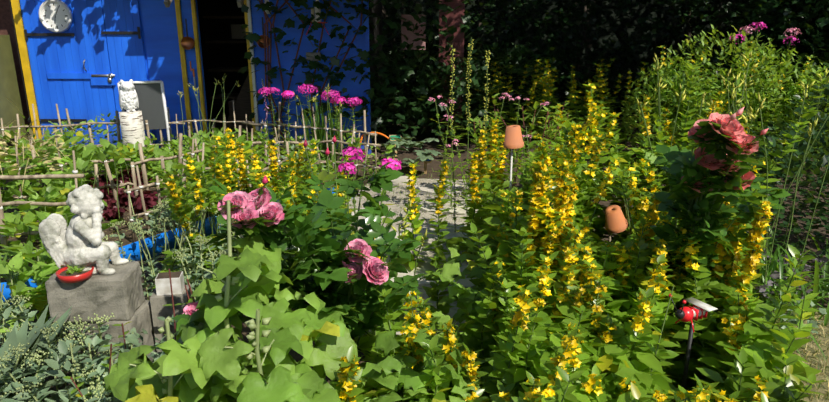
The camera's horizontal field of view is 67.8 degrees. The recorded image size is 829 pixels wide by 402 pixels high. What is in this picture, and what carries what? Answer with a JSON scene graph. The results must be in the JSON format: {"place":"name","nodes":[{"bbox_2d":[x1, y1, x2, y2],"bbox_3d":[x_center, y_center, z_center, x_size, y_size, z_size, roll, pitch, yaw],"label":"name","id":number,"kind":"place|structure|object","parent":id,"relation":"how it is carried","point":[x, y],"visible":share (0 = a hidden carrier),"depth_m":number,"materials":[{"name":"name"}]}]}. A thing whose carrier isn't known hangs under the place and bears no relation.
{"place":"outdoors","nodes":[
{"label":"outdoors","id":0,"kind":"place"},
{"bbox_2d":[0,114,828,401],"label":"ground","id":1,"kind":"structure","parent":0,"point":[409,153],"depth_m":6.34,"materials":[{"name":"soil"}]},
{"bbox_2d":[0,150,84,262],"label":"stick fence","id":2,"kind":"object","parent":1,"relation":"on","point":[3,238],"visible":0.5,"depth_m":3.63,"materials":[{"name":"brown wood"}]},
{"bbox_2d":[0,135,133,217],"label":"stick fence","id":3,"kind":"object","parent":1,"relation":"on","point":[112,185],"visible":0.42,"depth_m":5.26,"materials":[{"name":"brown wood"}]},
{"bbox_2d":[45,261,156,387],"bbox_3d":[-1.405,0.569,2.814,0.369,0.571,0.289,0,16,1],"label":"concrete block","id":4,"kind":"object","parent":1,"relation":"on","point":[119,294],"depth_m":2.67,"materials":[{"name":"grey concrete"}]},
{"bbox_2d":[55,265,93,282],"bbox_3d":[-1.446,0.311,2.632,0.146,0.034,0.146,0,16,1],"label":"red bowl","id":5,"kind":"object","parent":4,"relation":"on","point":[64,277],"visible":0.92,"depth_m":2.60,"materials":[{"name":"ceramic"}]},
{"bbox_2d":[38,184,128,274],"bbox_3d":[-1.440,0.126,2.671,0.311,0.401,0.196,-3,16,-10],"label":"cherub statue","id":6,"kind":"object","parent":4,"relation":"on","point":[78,243],"visible":0.96,"depth_m":2.62,"materials":[{"name":"stone"}]},
{"bbox_2d":[0,97,255,332],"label":"vegetable plants","id":7,"kind":"object","parent":1,"relation":"on","point":[47,156],"visible":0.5,"depth_m":4.90,"materials":[{"name":"green plant"}]},
{"bbox_2d":[119,110,147,168],"bbox_3d":[-3.159,-0.672,6.950,0.270,0.668,0.270,0,16,1],"label":"birch log","id":8,"kind":"object","parent":1,"relation":"on","point":[132,127],"visible":0.5,"depth_m":6.82,"materials":[{"name":"white wood"}]},
{"bbox_2d":[119,79,138,111],"bbox_3d":[-3.160,-1.163,6.811,0.196,0.352,0.174,-10,19,-32],"label":"owl statue","id":9,"kind":"object","parent":8,"relation":"on","point":[128,100],"visible":1,"depth_m":6.76,"materials":[{"name":"white ceramic"}]},
{"bbox_2d":[117,80,173,153],"bbox_3d":[-3.149,-0.935,7.278,0.474,0.997,0.643,-5,17,-18],"label":"garden chair","id":10,"kind":"object","parent":1,"relation":"on","point":[153,108],"visible":0.48,"depth_m":7.03,"materials":[{"name":"white"}]},
{"bbox_2d":[150,271,192,352],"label":"stone block","id":11,"kind":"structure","parent":1,"relation":"on","point":[160,296],"depth_m":2.85,"materials":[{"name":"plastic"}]},
{"bbox_2d":[1,188,352,304],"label":"blue edging","id":12,"kind":"object","parent":1,"relation":"on","point":[133,249],"visible":0.12,"depth_m":4.38,"materials":[{"name":"blue plastic"}]},
{"bbox_2d":[0,100,377,179],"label":"stick fence","id":13,"kind":"object","parent":1,"relation":"on","point":[246,122],"visible":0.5,"depth_m":6.97,"materials":[{"name":"brown wood"}]},
{"bbox_2d":[9,0,383,153],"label":"shed","id":14,"kind":"structure","parent":1,"relation":"on","point":[133,40],"depth_m":7.71,"materials":[{"name":"blue paint"}]},
{"bbox_2d":[39,0,72,31],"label":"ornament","id":15,"kind":"object","parent":14,"relation":"attached to","point":[55,15],"visible":0.98,"depth_m":7.50,"materials":[{"name":"white"}]},
{"bbox_2d":[83,59,114,81],"bbox_3d":[-3.922,-1.621,7.683,0.368,0.283,0.051,0,16,1],"label":"door handle","id":16,"kind":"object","parent":14,"relation":"attached to","point":[109,76],"depth_m":7.70,"materials":[{"name":"metal"}]},
{"bbox_2d":[181,0,328,88],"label":"hanging ornament","id":17,"kind":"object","parent":14,"relation":"attached to","point":[187,43],"depth_m":7.54,"materials":[{"name":"metal"}]},
{"bbox_2d":[0,174,398,401],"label":"leafy plant","id":18,"kind":"object","parent":1,"relation":"on","point":[212,357],"visible":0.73,"depth_m":2.08,"materials":[{"name":"green plant"}]},
{"bbox_2d":[123,137,289,242],"bbox_3d":[-1.551,-0.118,5.116,0.593,0.717,1.557,8,18,25],"label":"stick fence","id":19,"kind":"object","parent":1,"relation":"on","point":[140,187],"visible":0.25,"depth_m":4.77,"materials":[{"name":"brown wood"}]},
{"bbox_2d":[0,0,464,145],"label":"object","id":20,"kind":"object","parent":1,"relation":"on","point":[12,86],"visible":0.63,"depth_m":8.12,"materials":[{"name":"brown paint"}]},
{"bbox_2d":[130,125,380,201],"bbox_3d":[-1.544,-0.401,6.135,2.315,0.700,0.764,-7,17,-22],"label":"stick fence","id":21,"kind":"object","parent":1,"relation":"on","point":[142,161],"visible":0.42,"depth_m":6.08,"materials":[{"name":"brown wood"}]},
{"bbox_2d":[153,116,532,401],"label":"yellow flowers","id":22,"kind":"object","parent":1,"relation":"on","point":[347,377],"visible":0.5,"depth_m":3.56,"materials":[{"name":"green plant"}]},
{"bbox_2d":[237,0,493,145],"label":"vine","id":23,"kind":"object","parent":1,"relation":"on","point":[364,55],"visible":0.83,"depth_m":7.44,"materials":[{"name":"green plant"}]},
{"bbox_2d":[358,132,389,152],"bbox_3d":[-0.495,-0.666,7.508,0.582,0.360,0.121,7,17,23],"label":"garden hose","id":24,"kind":"object","parent":1,"relation":"on","point":[387,137],"visible":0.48,"depth_m":7.44,"materials":[{"name":"orange"}]},
{"bbox_2d":[389,135,400,155],"bbox_3d":[-0.225,-0.626,7.404,0.150,0.328,0.077,-6,17,-21],"label":"plant label","id":25,"kind":"object","parent":1,"relation":"on","point":[397,136],"visible":0.31,"depth_m":7.37,"materials":[{"name":"green plastic"}]},
{"bbox_2d":[0,22,801,261],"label":"plants","id":26,"kind":"object","parent":1,"relation":"on","point":[395,164],"visible":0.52,"depth_m":5.89,"materials":[{"name":"green plant"}]},
{"bbox_2d":[346,178,495,361],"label":"stone paving","id":27,"kind":"structure","parent":1,"relation":"on","point":[395,199],"depth_m":5.57,"materials":[{"name":"grey stone"}]},
{"bbox_2d":[351,176,487,390],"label":"path stones","id":28,"kind":"object","parent":27,"relation":"on","point":[422,267],"visible":0.1,"depth_m":4.85,"materials":[{"name":"grey stone"}]},
{"bbox_2d":[419,155,431,173],"bbox_3d":[0.122,-0.399,6.837,0.150,0.205,0.077,5,17,18],"label":"plant label","id":29,"kind":"object","parent":1,"relation":"on","point":[426,161],"visible":0.45,"depth_m":6.83,"materials":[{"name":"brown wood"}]},
{"bbox_2d":[371,41,552,140],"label":"shrubs","id":30,"kind":"object","parent":1,"relation":"on","point":[434,90],"visible":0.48,"depth_m":8.61,"materials":[{"name":"green plant"}]},
{"bbox_2d":[172,106,790,356],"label":"roses","id":31,"kind":"object","parent":1,"relation":"on","point":[332,255],"visible":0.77,"depth_m":2.31,"materials":[{"name":"green plant"}]},
{"bbox_2d":[177,52,828,401],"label":"plants","id":32,"kind":"object","parent":1,"relation":"on","point":[386,343],"visible":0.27,"depth_m":3.24,"materials":[{"name":"green plant"}]},
{"bbox_2d":[503,125,523,190],"bbox_3d":[0.632,-0.004,4.041,0.133,0.986,0.132,0,16,1],"label":"pot","id":33,"kind":"object","parent":1,"relation":"on","point":[513,139],"visible":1,"depth_m":3.88,"materials":[{"name":"ceramic"}]},
{"bbox_2d":[382,0,812,118],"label":"trunks","id":34,"kind":"object","parent":1,"relation":"on","point":[589,41],"visible":0.19,"depth_m":10.50,"materials":[{"name":"brown plant"}]},
{"bbox_2d":[382,0,828,153],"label":"hazel hedge","id":35,"kind":"object","parent":1,"relation":"on","point":[764,13],"visible":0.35,"depth_m":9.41,"materials":[{"name":"green plant"}]},
{"bbox_2d":[605,205,627,241],"bbox_3d":[1.195,0.301,3.720,0.147,0.577,0.136,0,16,1],"label":"pot","id":36,"kind":"object","parent":1,"relation":"on","point":[616,221],"visible":0.9,"depth_m":3.62,"materials":[{"name":"ceramic"}]},
{"bbox_2d":[451,63,828,401],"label":"yellow flowering plant","id":37,"kind":"object","parent":1,"relation":"on","point":[587,323],"visible":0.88,"depth_m":2.37,"materials":[{"name":"green plant"}]},
{"bbox_2d":[474,24,828,262],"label":"plants","id":38,"kind":"object","parent":1,"relation":"on","point":[628,125],"visible":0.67,"depth_m":6.67,"materials":[{"name":"green plant"}]},
{"bbox_2d":[668,294,716,389],"bbox_3d":[1.010,0.653,2.324,0.182,0.670,0.110,-8,18,-26],"label":"ladybug garden stake","id":39,"kind":"object","parent":1,"relation":"on","point":[699,309],"visible":0.85,"depth_m":2.26,"materials":[{"name":"red metal"}]},
{"bbox_2d":[747,307,828,401],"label":"gravel path","id":40,"kind":"structure","parent":0,"point":[824,388],"depth_m":3.10,"materials":[{"name":"beige gravel"}]}
]}

